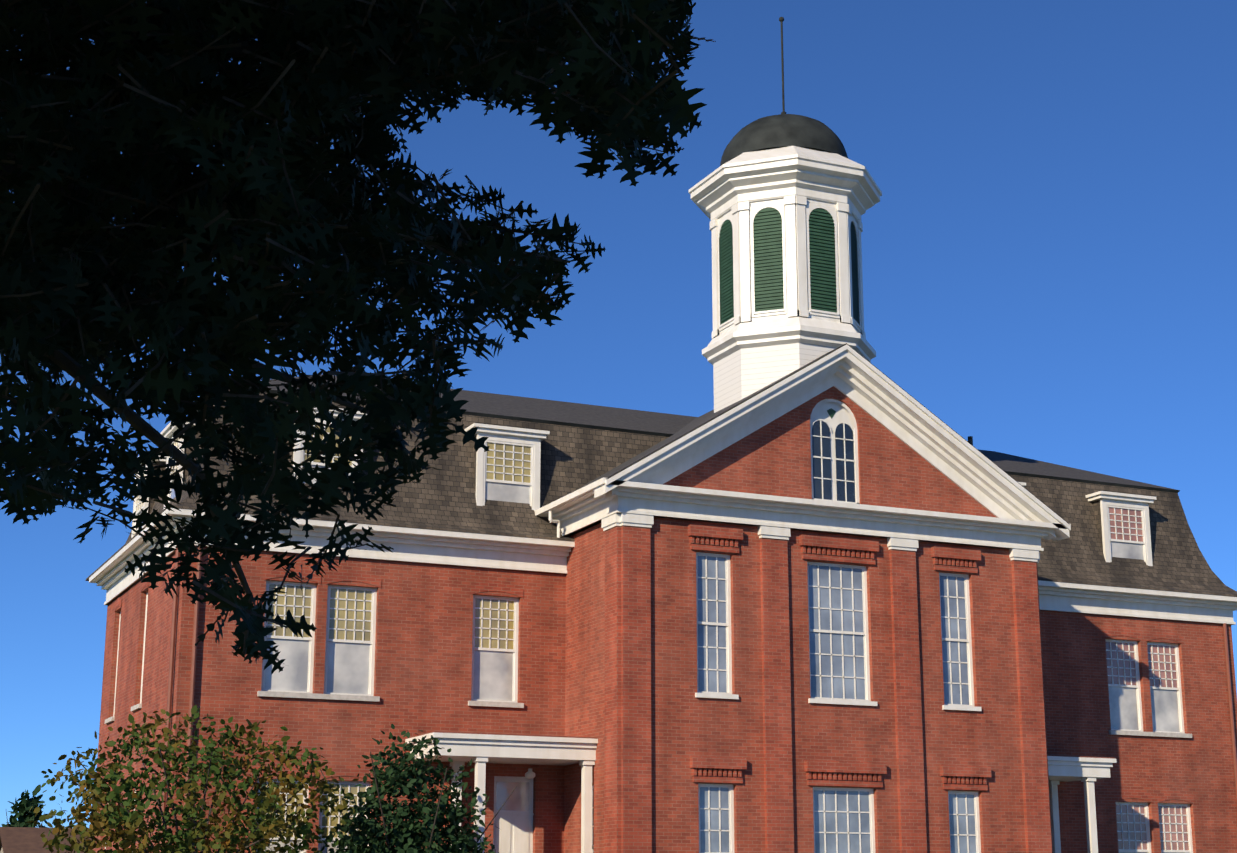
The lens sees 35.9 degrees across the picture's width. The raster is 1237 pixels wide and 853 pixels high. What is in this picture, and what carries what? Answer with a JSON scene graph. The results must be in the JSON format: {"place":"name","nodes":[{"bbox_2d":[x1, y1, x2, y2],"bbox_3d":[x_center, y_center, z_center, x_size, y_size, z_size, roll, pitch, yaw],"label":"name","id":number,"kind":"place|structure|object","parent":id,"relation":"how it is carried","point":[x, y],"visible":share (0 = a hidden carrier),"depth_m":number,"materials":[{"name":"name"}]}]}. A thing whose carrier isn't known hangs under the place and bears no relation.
{"place":"outdoors","nodes":[
{"label":"outdoors","id":0,"kind":"place"},
{"bbox_2d":[0,827,92,852],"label":"wall","id":1,"kind":"structure","parent":0,"point":[20,839],"depth_m":95.96,"materials":[{"name":"red brick"}]},
{"bbox_2d":[0,0,1236,827],"label":"sky","id":2,"kind":"structure","parent":0,"point":[1049,243],"materials":[{"name":"blue"}]},
{"bbox_2d":[92,386,1236,852],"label":"brick walls","id":3,"kind":"structure","parent":0,"point":[424,632],"depth_m":43.24,"materials":[{"name":"red brick"}]},
{"bbox_2d":[102,524,1194,852],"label":"brick pilasters","id":4,"kind":"object","parent":3,"relation":"attached to","point":[628,714],"visible":0.81,"depth_m":42.70,"materials":[{"name":"red brick"}]},
{"bbox_2d":[105,691,1191,737],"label":"stone sills","id":5,"kind":"structure","parent":3,"relation":"attached to","point":[470,703],"depth_m":42.73,"materials":[{"name":"white stone"}]},
{"bbox_2d":[105,399,1192,852],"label":"windows","id":6,"kind":"structure","parent":3,"relation":"in","point":[839,651],"depth_m":43.56,"materials":[{"name":"white glass"}]},
{"bbox_2d":[85,343,1236,596],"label":"building roof","id":7,"kind":"structure","parent":3,"relation":"on","point":[583,445],"depth_m":46.79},
{"bbox_2d":[148,427,1148,589],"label":"dormer cheeks","id":8,"kind":"object","parent":7,"relation":"on","point":[1096,505],"depth_m":47.49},
{"bbox_2d":[713,342,836,416],"bbox_3d":[4.213,-0.228,46.714,3.474,2.860,3.474,6,-15,-24],"label":"cupola base","id":9,"kind":"object","parent":7,"relation":"on","point":[740,374],"visible":0.04,"depth_m":45.46,"materials":[{"name":"white wood"}]},
{"bbox_2d":[89,344,1236,852],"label":"white trim","id":10,"kind":"structure","parent":3,"relation":"attached to","point":[1019,526],"depth_m":44.13,"materials":[{"name":"white wood"}]},
{"bbox_2d":[525,768,534,778],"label":"porch lamps","id":11,"kind":"object","parent":10,"relation":"attached to","point":[529,774],"visible":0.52,"depth_m":41.93,"materials":[{"name":"grey glass"}]},
{"bbox_2d":[689,17,881,364],"bbox_3d":[4.213,-6.061,48.179,4.527,9.330,4.527,6,-15,-24],"label":"cupola","id":12,"kind":"object","parent":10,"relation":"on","point":[783,201],"visible":0.96,"depth_m":46.27,"materials":[{"name":"white paint"}]},
{"bbox_2d":[159,548,1236,851],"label":"building downpipes","id":13,"kind":"object","parent":3,"relation":"attached to","point":[171,660],"visible":0.52,"depth_m":40.64,"materials":[{"name":"metal"}]},
{"label":"ground","id":14,"kind":"structure","parent":0,"visible":0},
{"bbox_2d":[2,785,62,827],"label":"tree","id":15,"kind":"object","parent":14,"relation":"on","point":[23,815],"visible":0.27,"depth_m":103.22,"materials":[{"name":"green plant"}]},
{"bbox_2d":[26,705,358,852],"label":"bush","id":16,"kind":"object","parent":14,"relation":"on","point":[110,817],"visible":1,"depth_m":34.77,"materials":[{"name":"green plant"}]},
{"bbox_2d":[0,0,715,673],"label":"oak tree","id":17,"kind":"object","parent":14,"relation":"on","point":[128,188],"visible":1,"depth_m":5.28,"materials":[{"name":"green plant"}]},
{"bbox_2d":[290,724,516,852],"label":"bush","id":18,"kind":"object","parent":14,"relation":"on","point":[401,835],"visible":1,"depth_m":37.15,"materials":[{"name":"green plant"}]}
]}

